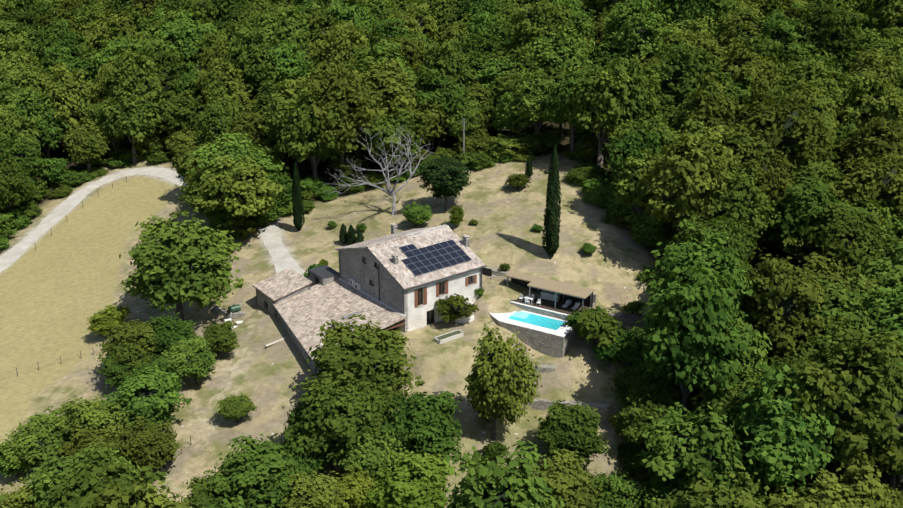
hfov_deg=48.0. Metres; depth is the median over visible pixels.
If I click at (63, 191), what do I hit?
edge bush
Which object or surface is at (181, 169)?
forest oak
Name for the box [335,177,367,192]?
edge bush
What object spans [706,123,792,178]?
forest oak
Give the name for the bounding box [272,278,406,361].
annex roof
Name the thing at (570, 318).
round bush
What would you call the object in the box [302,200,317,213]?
edge bush
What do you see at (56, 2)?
forest oak
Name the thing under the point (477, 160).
edge bush
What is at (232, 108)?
forest oak
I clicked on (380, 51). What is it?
forest oak
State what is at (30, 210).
edge bush
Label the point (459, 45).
forest oak
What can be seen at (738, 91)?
forest oak
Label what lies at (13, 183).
forest oak
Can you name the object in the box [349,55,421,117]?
forest oak
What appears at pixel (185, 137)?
edge bush
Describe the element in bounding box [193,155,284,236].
forest oak
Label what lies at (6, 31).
forest oak
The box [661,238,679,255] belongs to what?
edge bush
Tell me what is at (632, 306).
shrub
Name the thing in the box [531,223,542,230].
shrub
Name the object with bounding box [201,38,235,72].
forest oak
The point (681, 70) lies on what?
forest oak
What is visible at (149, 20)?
forest oak
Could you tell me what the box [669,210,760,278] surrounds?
forest oak
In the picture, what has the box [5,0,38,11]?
forest oak
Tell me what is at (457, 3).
forest oak
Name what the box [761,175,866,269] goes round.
forest oak
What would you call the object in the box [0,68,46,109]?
forest oak
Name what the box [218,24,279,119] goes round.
forest oak
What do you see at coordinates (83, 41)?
forest oak
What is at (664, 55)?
forest oak
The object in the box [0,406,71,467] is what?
oak
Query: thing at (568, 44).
forest oak
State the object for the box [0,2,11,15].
forest oak
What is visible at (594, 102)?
forest oak
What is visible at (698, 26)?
forest oak
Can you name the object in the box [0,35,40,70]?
forest oak
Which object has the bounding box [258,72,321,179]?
forest oak
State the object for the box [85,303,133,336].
young tree
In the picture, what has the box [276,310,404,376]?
annex walls
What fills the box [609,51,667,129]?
forest oak
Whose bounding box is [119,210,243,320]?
oak
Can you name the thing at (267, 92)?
forest oak
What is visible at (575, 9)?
forest oak
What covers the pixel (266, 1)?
forest oak
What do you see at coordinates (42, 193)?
edge bush
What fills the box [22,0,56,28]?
forest oak
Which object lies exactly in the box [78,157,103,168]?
edge bush
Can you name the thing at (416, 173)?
edge bush
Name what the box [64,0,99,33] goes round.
forest oak
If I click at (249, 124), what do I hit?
forest oak
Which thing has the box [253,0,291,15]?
forest oak
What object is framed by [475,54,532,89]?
forest oak
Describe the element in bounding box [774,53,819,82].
forest oak
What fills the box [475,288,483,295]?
shrub
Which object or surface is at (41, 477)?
oak
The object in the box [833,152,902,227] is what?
forest oak
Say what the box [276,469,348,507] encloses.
oak
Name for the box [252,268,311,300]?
annex roof
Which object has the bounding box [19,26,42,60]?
forest oak
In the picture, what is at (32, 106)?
forest oak
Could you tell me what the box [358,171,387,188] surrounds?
edge bush
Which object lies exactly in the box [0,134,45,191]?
forest oak
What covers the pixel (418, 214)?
shrub
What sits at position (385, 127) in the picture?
forest oak
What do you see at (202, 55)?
forest oak
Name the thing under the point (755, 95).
forest oak
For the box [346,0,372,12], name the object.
forest oak
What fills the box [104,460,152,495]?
oak
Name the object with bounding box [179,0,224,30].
forest oak
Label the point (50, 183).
edge bush
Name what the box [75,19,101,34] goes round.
forest oak
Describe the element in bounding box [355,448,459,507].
oak
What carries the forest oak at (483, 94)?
on the terrain at (60, 285)
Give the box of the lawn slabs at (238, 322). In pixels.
[224,318,242,328]
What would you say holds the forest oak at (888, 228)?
on the terrain at (60, 285)
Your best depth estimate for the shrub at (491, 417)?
115.73 m
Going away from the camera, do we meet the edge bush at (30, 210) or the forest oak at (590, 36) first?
the edge bush at (30, 210)
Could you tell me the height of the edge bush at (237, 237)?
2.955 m
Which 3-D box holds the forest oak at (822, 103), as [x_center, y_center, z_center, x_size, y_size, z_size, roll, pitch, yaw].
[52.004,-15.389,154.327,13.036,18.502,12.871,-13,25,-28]
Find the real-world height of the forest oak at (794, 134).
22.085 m
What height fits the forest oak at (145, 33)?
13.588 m
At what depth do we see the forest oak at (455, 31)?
214.86 m
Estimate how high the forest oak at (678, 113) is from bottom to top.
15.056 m
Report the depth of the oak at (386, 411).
111.66 m
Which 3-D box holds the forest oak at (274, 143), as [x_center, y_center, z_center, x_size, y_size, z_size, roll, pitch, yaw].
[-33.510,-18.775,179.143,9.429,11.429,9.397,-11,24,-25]
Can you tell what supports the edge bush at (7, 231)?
on the terrain at (60, 285)
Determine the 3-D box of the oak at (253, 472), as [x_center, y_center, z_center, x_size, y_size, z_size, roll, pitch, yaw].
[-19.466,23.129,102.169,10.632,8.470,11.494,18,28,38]
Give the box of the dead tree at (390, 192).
[322,123,436,214]
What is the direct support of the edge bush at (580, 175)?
on the terrain at (60, 285)
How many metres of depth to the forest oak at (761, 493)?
100.49 m
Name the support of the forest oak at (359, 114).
on the terrain at (60, 285)
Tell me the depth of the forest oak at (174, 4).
251.04 m
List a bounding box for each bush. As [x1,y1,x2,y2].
[0,202,26,219]
[0,213,18,238]
[0,233,11,248]
[1,213,17,228]
[9,215,32,230]
[17,201,42,216]
[19,190,37,204]
[31,179,50,199]
[40,169,67,187]
[47,184,72,198]
[51,169,86,187]
[77,169,98,181]
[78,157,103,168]
[87,167,108,175]
[101,138,129,157]
[101,155,131,167]
[121,146,151,160]
[127,129,169,153]
[144,150,174,163]
[162,126,197,153]
[174,142,191,156]
[187,138,199,149]
[213,392,256,422]
[217,231,247,240]
[248,216,275,228]
[250,203,285,222]
[275,201,292,215]
[291,175,329,195]
[291,190,316,200]
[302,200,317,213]
[316,184,341,199]
[328,153,373,178]
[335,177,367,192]
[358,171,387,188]
[386,167,408,180]
[396,144,427,165]
[402,166,421,176]
[418,154,437,170]
[427,147,459,158]
[433,293,478,323]
[453,125,496,156]
[457,150,499,169]
[487,129,524,157]
[492,153,515,162]
[510,150,536,161]
[513,127,549,155]
[562,164,612,184]
[563,309,588,326]
[568,126,607,143]
[572,160,604,168]
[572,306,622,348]
[573,135,608,161]
[579,177,611,193]
[580,186,615,207]
[592,337,625,367]
[601,189,645,215]
[601,207,636,227]
[604,412,626,439]
[612,326,630,350]
[613,398,642,430]
[616,438,650,469]
[618,453,653,479]
[619,400,675,446]
[624,208,677,245]
[628,209,646,221]
[631,219,677,246]
[636,266,661,287]
[636,477,664,507]
[643,389,690,408]
[649,270,663,285]
[653,229,679,253]
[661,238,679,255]
[670,396,694,413]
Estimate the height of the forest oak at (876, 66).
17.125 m
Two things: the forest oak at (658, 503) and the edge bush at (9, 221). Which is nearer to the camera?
the forest oak at (658, 503)
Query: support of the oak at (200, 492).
on the terrain at (60, 285)
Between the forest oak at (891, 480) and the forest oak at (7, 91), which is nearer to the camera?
the forest oak at (891, 480)
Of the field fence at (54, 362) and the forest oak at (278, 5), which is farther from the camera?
the forest oak at (278, 5)
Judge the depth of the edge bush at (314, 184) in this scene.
167.61 m
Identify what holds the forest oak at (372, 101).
on the terrain at (60, 285)
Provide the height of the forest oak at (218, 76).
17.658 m
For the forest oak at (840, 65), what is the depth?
181.46 m
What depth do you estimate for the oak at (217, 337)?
126.78 m
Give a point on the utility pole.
(463, 137)
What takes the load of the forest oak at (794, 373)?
on the terrain at (60, 285)
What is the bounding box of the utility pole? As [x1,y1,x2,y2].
[463,118,464,159]
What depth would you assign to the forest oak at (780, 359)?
116.18 m
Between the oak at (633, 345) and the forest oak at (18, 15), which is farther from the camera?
the forest oak at (18, 15)
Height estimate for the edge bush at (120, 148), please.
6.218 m
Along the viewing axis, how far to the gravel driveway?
153.88 m
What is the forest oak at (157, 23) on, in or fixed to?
on the terrain at (60, 285)
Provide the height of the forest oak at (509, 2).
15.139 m
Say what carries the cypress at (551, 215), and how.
on the terrain at (60, 285)
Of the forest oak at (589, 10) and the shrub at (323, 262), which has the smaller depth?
the shrub at (323, 262)
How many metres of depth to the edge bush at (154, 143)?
195.34 m
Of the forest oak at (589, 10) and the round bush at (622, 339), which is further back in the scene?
the forest oak at (589, 10)
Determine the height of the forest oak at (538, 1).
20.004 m
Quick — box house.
[338,249,486,332]
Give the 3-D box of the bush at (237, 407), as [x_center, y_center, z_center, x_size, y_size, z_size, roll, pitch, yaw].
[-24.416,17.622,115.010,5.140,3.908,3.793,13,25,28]
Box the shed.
[308,265,339,285]
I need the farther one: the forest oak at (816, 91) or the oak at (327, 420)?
the forest oak at (816, 91)
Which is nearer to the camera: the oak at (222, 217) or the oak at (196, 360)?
the oak at (196, 360)
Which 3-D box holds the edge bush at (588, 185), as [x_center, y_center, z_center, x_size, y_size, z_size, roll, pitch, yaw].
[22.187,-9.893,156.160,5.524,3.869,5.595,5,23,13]
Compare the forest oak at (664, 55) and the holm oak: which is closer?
the holm oak
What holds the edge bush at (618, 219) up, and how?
on the terrain at (60, 285)
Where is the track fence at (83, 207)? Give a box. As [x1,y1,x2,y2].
[35,178,126,248]
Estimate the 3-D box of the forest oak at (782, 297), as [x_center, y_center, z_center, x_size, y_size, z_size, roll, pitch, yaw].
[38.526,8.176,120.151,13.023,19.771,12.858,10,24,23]
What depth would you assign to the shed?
138.94 m
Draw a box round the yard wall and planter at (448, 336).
[434,315,473,343]
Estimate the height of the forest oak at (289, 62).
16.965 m
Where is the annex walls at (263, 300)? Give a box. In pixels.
[256,284,310,316]
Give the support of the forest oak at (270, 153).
on the terrain at (60, 285)
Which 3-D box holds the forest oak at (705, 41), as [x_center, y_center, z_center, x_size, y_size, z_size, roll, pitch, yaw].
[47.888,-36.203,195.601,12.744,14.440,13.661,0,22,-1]
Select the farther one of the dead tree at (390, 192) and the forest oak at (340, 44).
the forest oak at (340, 44)
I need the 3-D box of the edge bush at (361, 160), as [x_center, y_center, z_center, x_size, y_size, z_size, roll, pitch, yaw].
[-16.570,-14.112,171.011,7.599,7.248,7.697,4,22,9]
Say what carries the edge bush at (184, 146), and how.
on the terrain at (60, 285)
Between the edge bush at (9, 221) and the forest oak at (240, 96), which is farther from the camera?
the forest oak at (240, 96)
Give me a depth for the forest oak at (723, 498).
92.58 m
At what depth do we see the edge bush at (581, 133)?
169.66 m
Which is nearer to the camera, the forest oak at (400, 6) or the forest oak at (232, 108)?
the forest oak at (232, 108)
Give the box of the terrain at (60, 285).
[0,41,902,507]
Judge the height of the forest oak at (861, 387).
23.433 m
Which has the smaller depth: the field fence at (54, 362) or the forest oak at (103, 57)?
the field fence at (54, 362)
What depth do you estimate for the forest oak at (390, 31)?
205.00 m
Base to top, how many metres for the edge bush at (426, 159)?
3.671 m
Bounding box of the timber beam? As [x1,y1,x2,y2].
[265,337,285,346]
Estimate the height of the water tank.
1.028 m
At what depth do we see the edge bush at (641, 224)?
142.41 m
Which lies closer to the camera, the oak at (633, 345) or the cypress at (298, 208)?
the oak at (633, 345)
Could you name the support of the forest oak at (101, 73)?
on the terrain at (60, 285)
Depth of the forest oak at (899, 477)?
112.36 m
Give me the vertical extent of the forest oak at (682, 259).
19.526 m
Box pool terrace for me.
[482,268,596,357]
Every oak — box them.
[0,0,14,7]
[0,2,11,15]
[0,5,34,37]
[0,17,35,61]
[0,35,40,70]
[0,48,51,94]
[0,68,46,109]
[0,93,17,111]
[0,103,42,160]
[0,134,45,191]
[0,151,36,207]
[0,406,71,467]
[0,439,36,476]
[0,477,44,507]
[0,482,13,507]
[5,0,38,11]
[12,86,80,158]
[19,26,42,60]
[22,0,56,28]
[23,438,141,507]
[24,0,68,15]
[25,62,53,92]
[29,4,51,29]
[29,6,76,38]
[29,28,52,55]
[30,14,82,65]
[31,46,46,72]
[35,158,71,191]
[37,61,103,131]
[39,46,72,77]
[39,441,181,507]
[47,424,138,467]
[50,54,98,86]
[52,396,133,446]
[56,119,109,171]
[57,0,99,17]
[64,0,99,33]
[68,27,96,59]
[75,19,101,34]
[77,37,126,64]
[79,474,143,507]
[84,10,143,49]
[84,19,101,47]
[85,93,131,155]
[86,1,118,26]
[88,39,127,81]
[92,26,152,54]
[93,317,162,371]
[94,48,164,117]
[96,50,156,100]
[97,351,137,386]
[100,91,164,163]
[101,362,191,432]
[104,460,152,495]
[106,0,149,32]
[114,415,184,469]
[117,0,165,31]
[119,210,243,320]
[121,354,181,395]
[126,34,180,130]
[126,478,203,507]
[134,8,171,38]
[134,27,153,40]
[145,0,190,17]
[145,7,192,36]
[145,312,197,357]
[146,9,219,66]
[146,48,189,101]
[153,85,205,133]
[157,333,216,385]
[164,60,209,101]
[170,140,225,179]
[175,174,218,214]
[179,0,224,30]
[179,133,289,182]
[179,164,207,193]
[181,468,239,507]
[190,87,247,139]
[191,58,247,108]
[193,32,228,69]
[193,100,236,146]
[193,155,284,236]
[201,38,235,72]
[201,320,241,353]
[201,490,273,507]
[204,207,246,234]
[205,0,250,31]
[208,433,322,507]
[213,20,242,41]
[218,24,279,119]
[220,105,276,150]
[228,87,257,117]
[230,0,281,24]
[230,9,282,46]
[236,115,281,153]
[239,5,284,27]
[241,0,254,4]
[249,138,284,172]
[250,78,284,116]
[252,4,327,59]
[253,0,279,15]
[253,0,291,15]
[258,40,313,84]
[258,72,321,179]
[268,87,360,178]
[269,169,305,205]
[271,436,330,477]
[273,2,285,16]
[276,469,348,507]
[280,32,320,78]
[281,367,399,470]
[285,5,316,15]
[290,0,316,7]
[297,59,381,179]
[301,5,359,68]
[302,25,372,75]
[304,314,424,403]
[308,0,345,15]
[308,59,348,95]
[320,0,374,32]
[331,141,364,170]
[336,420,410,478]
[339,72,386,155]
[340,20,364,32]
[343,35,419,88]
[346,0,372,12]
[349,25,371,45]
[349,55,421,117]
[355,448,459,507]
[358,106,427,173]
[360,0,399,30]
[361,16,418,48]
[371,31,429,67]
[374,380,404,428]
[377,391,475,463]
[378,0,415,19]
[383,100,446,167]
[388,3,445,43]
[390,0,433,40]
[399,27,430,61]
[409,63,425,87]
[413,37,477,131]
[413,68,485,147]
[417,155,470,210]
[418,0,460,41]
[439,96,485,138]
[440,440,564,507]
[441,13,470,47]
[447,32,473,63]
[452,0,495,7]
[456,0,508,22]
[460,10,499,39]
[460,33,496,64]
[460,81,501,130]
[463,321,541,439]
[465,49,499,86]
[467,17,514,52]
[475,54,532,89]
[488,43,516,61]
[488,91,544,137]
[489,68,538,135]
[490,0,507,9]
[493,45,527,70]
[495,3,530,25]
[496,0,522,14]
[501,0,582,53]
[505,44,568,123]
[505,68,555,152]
[512,0,534,7]
[526,21,602,82]
[529,0,568,6]
[532,449,609,507]
[534,399,608,466]
[540,64,601,159]
[542,0,584,12]
[551,0,584,16]
[554,74,565,137]
[560,60,595,74]
[562,9,597,46]
[562,64,641,166]
[577,0,597,20]
[579,34,592,49]
[582,0,656,16]
[584,41,634,72]
[588,468,654,507]
[590,0,600,21]
[590,9,615,28]
[591,16,611,48]
[599,120,665,225]
[600,0,677,59]
[607,114,709,167]
[607,115,650,164]
[608,364,664,407]
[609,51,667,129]
[610,149,664,218]
[617,390,681,452]
[621,326,650,367]
[632,55,662,67]
[635,358,701,403]
[636,263,746,415]
[636,402,757,502]
[637,125,742,240]
[639,45,734,108]
[639,217,758,321]
[639,494,675,507]
[644,0,666,26]
[645,89,678,122]
[647,478,675,504]
[649,0,725,34]
[650,21,686,57]
[651,42,692,61]
[658,100,719,131]
[664,14,714,38]
[664,463,773,507]
[667,29,727,66]
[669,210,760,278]
[673,71,749,152]
[678,90,734,128]
[685,214,751,276]
[687,372,760,435]
[698,167,776,234]
[698,314,771,390]
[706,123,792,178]
[709,0,745,35]
[710,3,782,49]
[712,38,784,125]
[720,74,753,121]
[721,24,783,72]
[728,0,747,10]
[728,149,797,249]
[728,359,843,495]
[730,91,839,171]
[731,480,773,507]
[733,0,772,18]
[735,235,837,360]
[736,79,781,130]
[751,362,830,443]
[756,343,817,380]
[757,0,812,67]
[758,154,842,253]
[759,0,809,39]
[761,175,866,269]
[762,0,809,15]
[762,50,843,113]
[763,452,899,507]
[765,5,786,20]
[766,478,848,507]
[773,97,846,168]
[774,41,836,73]
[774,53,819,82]
[778,78,843,128]
[783,252,879,308]
[786,318,902,478]
[787,201,890,280]
[789,0,868,62]
[796,0,828,15]
[796,274,887,357]
[810,0,860,12]
[810,51,861,81]
[818,159,856,204]
[822,442,838,475]
[823,0,863,40]
[826,115,902,177]
[826,116,858,173]
[832,65,902,131]
[832,72,864,105]
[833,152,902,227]
[836,327,902,369]
[840,199,902,241]
[842,47,902,88]
[843,27,902,60]
[847,227,902,298]
[853,279,902,342]
[857,0,902,37]
[857,11,883,36]
[858,0,885,17]
[864,399,902,492]
[865,35,902,86]
[878,13,902,40]
[880,235,902,261]
[881,27,902,42]
[886,484,902,507]
[894,79,902,111]
[894,214,902,241]
[896,474,902,480]
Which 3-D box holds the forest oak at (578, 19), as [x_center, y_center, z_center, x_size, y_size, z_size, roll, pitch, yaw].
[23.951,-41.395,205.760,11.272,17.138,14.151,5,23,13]
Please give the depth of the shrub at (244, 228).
156.93 m
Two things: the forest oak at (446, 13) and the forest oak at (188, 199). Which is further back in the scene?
the forest oak at (446, 13)
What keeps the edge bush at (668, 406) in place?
on the terrain at (60, 285)
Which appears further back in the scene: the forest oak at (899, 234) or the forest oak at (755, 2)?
the forest oak at (755, 2)
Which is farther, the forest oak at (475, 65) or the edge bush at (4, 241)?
the forest oak at (475, 65)
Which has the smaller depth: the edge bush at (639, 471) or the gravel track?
the edge bush at (639, 471)
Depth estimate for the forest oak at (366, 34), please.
208.39 m
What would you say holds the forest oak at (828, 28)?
on the terrain at (60, 285)
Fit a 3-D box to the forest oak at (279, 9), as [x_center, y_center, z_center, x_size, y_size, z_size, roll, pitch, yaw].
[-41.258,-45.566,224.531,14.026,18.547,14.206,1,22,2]
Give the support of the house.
on the terrain at (60, 285)
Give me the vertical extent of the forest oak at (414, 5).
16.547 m
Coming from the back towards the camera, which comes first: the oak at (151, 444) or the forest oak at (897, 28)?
the forest oak at (897, 28)
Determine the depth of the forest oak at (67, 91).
193.62 m
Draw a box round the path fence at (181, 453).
[161,435,191,470]
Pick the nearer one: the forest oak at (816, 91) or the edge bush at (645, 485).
the edge bush at (645, 485)
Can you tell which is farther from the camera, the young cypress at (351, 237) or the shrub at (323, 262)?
the young cypress at (351, 237)
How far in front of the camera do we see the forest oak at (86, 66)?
217.71 m
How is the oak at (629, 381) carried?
on the terrain at (60, 285)
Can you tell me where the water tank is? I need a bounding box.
[228,304,240,312]
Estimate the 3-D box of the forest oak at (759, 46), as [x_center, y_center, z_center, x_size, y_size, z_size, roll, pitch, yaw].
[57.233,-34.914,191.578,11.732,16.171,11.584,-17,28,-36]
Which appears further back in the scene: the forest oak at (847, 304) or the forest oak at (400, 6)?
the forest oak at (400, 6)
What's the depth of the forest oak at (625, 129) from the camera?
154.06 m
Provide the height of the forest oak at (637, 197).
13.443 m
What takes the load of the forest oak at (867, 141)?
on the terrain at (60, 285)
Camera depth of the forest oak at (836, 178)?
145.61 m
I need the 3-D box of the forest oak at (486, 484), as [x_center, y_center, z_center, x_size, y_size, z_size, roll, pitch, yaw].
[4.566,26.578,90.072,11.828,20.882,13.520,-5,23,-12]
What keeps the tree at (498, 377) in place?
on the terrain at (60, 285)
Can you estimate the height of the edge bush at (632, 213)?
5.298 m
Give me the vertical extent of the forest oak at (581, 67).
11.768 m
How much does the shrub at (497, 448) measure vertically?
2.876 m
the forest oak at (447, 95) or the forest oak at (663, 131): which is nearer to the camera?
the forest oak at (663, 131)
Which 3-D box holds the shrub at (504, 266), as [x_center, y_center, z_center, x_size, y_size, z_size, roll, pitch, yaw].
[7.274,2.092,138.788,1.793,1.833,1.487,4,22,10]
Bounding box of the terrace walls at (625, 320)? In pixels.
[211,267,648,417]
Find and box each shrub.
[218,218,256,239]
[302,263,323,277]
[319,258,328,265]
[326,221,336,228]
[356,223,366,231]
[401,201,433,226]
[469,219,477,224]
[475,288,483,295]
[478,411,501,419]
[483,440,509,459]
[499,263,510,270]
[505,173,530,188]
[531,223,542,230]
[580,242,595,254]
[621,300,645,313]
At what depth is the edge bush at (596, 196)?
152.59 m
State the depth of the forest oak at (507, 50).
191.09 m
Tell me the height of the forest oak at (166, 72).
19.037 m
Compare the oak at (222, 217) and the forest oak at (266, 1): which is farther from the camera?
the forest oak at (266, 1)
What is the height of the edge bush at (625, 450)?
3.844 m
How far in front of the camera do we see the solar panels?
131.29 m
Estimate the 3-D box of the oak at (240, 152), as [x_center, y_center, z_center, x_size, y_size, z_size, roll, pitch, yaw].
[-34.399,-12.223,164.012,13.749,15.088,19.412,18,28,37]
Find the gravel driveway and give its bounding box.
[257,218,309,279]
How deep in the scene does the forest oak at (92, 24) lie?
242.43 m
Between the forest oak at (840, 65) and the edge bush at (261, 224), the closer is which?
the edge bush at (261, 224)
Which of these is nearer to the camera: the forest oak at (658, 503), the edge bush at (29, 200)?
the forest oak at (658, 503)
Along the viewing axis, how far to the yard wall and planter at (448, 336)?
126.68 m
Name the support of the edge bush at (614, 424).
on the terrain at (60, 285)
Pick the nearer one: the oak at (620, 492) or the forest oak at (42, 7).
the oak at (620, 492)
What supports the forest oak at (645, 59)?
on the terrain at (60, 285)
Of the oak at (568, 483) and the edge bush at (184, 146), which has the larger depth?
the edge bush at (184, 146)
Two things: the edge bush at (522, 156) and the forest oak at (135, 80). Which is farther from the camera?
the forest oak at (135, 80)
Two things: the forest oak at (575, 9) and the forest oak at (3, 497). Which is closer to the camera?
the forest oak at (3, 497)
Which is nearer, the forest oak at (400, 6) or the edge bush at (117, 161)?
the edge bush at (117, 161)
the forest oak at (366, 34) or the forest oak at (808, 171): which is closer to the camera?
the forest oak at (808, 171)
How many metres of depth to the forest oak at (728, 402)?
110.00 m
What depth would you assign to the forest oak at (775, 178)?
140.41 m
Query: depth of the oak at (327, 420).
104.45 m
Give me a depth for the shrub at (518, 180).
157.81 m
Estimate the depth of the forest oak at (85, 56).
226.92 m
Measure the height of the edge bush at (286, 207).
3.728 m
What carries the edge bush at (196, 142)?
on the terrain at (60, 285)
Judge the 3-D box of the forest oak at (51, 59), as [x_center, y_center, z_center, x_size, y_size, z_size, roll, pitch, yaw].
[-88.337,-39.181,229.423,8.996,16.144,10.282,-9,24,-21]
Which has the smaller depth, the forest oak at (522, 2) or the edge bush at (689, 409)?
the edge bush at (689, 409)
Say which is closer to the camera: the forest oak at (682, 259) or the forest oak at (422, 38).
the forest oak at (682, 259)
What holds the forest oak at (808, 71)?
on the terrain at (60, 285)
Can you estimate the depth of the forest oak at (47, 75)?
221.37 m
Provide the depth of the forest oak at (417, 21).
215.03 m
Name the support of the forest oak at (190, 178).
on the terrain at (60, 285)
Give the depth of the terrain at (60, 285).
141.28 m
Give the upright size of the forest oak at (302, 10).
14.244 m
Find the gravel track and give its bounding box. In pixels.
[0,167,186,272]
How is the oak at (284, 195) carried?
on the terrain at (60, 285)
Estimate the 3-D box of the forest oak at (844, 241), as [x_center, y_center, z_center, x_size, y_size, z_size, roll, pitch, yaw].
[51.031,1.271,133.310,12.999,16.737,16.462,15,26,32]
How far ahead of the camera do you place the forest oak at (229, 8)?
241.33 m
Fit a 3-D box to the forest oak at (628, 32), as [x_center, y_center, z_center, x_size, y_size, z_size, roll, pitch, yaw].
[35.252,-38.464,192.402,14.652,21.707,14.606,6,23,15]
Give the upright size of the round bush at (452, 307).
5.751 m
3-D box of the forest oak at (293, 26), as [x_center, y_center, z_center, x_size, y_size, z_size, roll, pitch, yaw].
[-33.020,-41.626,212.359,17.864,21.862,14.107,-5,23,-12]
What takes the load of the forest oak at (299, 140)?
on the terrain at (60, 285)
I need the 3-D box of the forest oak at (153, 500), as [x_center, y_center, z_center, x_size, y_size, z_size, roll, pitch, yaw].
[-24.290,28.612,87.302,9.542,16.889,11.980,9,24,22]
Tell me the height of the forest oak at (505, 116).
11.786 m
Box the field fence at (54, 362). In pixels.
[0,347,103,376]
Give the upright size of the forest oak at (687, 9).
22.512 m
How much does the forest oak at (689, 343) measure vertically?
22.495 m
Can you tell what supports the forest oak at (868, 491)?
on the terrain at (60, 285)
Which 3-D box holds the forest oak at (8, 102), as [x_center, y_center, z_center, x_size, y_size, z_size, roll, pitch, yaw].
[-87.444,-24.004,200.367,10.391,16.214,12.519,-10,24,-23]
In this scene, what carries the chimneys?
on the roof at (380, 249)
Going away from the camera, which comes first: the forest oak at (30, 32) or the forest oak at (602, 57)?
the forest oak at (602, 57)
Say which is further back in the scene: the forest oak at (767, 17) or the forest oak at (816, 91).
the forest oak at (767, 17)
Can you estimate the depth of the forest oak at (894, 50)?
178.85 m
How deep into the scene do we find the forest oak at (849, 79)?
170.94 m
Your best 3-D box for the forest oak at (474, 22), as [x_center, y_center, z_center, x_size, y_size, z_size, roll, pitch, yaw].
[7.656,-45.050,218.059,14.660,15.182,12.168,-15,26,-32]
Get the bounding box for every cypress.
[291,162,304,230]
[339,223,346,244]
[346,225,355,244]
[355,230,363,242]
[524,156,532,177]
[541,144,561,258]
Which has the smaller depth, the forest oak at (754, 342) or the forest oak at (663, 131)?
the forest oak at (754, 342)
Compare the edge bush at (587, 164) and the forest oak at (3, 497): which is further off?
the edge bush at (587, 164)
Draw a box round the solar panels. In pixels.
[399,240,471,275]
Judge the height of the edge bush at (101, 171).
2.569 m
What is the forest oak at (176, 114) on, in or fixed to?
on the terrain at (60, 285)
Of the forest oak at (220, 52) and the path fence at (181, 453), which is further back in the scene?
the forest oak at (220, 52)
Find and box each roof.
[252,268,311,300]
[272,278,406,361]
[335,224,485,288]
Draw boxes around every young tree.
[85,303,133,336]
[333,465,379,507]
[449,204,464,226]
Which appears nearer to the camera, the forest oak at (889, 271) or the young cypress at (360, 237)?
the forest oak at (889, 271)
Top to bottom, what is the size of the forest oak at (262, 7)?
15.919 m
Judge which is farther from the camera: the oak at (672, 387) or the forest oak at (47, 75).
the forest oak at (47, 75)
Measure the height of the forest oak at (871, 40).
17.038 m
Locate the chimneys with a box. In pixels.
[390,223,470,264]
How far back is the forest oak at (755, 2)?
224.83 m
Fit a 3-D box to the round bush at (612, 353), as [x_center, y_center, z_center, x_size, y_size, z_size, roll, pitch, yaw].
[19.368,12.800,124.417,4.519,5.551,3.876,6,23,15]
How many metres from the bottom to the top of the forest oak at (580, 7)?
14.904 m
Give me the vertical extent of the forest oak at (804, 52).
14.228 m
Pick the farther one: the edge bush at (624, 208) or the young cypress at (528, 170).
the young cypress at (528, 170)
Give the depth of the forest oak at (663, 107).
164.83 m
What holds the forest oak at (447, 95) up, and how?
on the terrain at (60, 285)
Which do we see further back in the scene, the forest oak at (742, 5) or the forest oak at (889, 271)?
the forest oak at (742, 5)
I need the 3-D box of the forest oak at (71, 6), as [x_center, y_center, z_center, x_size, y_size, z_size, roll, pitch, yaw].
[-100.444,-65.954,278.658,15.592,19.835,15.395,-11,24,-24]
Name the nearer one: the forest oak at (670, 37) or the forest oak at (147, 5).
the forest oak at (670, 37)
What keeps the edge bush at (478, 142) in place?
on the terrain at (60, 285)
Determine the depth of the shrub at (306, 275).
142.02 m
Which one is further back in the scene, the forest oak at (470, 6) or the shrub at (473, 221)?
the forest oak at (470, 6)
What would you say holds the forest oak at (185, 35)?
on the terrain at (60, 285)
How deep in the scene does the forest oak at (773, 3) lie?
223.27 m
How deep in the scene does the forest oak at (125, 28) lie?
231.05 m
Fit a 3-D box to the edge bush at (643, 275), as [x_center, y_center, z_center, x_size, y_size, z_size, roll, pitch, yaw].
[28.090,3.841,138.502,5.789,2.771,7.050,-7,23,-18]
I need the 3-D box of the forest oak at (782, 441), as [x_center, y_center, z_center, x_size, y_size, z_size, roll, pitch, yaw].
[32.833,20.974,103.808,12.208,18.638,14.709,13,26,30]
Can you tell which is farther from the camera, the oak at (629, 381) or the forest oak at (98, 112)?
the forest oak at (98, 112)
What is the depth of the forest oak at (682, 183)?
132.69 m
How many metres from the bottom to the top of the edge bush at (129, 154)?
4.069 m
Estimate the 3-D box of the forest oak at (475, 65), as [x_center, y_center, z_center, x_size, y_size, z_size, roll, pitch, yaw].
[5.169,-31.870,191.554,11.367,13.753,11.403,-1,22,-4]
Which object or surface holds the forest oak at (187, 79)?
on the terrain at (60, 285)
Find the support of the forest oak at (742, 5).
on the terrain at (60, 285)
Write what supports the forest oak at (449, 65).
on the terrain at (60, 285)
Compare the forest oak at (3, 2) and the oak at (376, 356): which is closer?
the oak at (376, 356)
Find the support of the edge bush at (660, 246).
on the terrain at (60, 285)
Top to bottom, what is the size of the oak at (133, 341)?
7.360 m
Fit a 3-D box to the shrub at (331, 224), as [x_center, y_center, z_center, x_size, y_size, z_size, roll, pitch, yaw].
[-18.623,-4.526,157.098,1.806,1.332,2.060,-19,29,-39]
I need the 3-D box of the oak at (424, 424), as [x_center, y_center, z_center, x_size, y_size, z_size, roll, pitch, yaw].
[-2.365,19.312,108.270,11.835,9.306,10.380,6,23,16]
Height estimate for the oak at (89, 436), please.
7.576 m
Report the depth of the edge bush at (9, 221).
173.09 m
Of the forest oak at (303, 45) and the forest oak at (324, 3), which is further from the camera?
the forest oak at (324, 3)
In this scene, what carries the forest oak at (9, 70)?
on the terrain at (60, 285)
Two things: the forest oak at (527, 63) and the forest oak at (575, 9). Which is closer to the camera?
the forest oak at (527, 63)
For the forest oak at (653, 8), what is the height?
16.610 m
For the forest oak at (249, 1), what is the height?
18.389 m

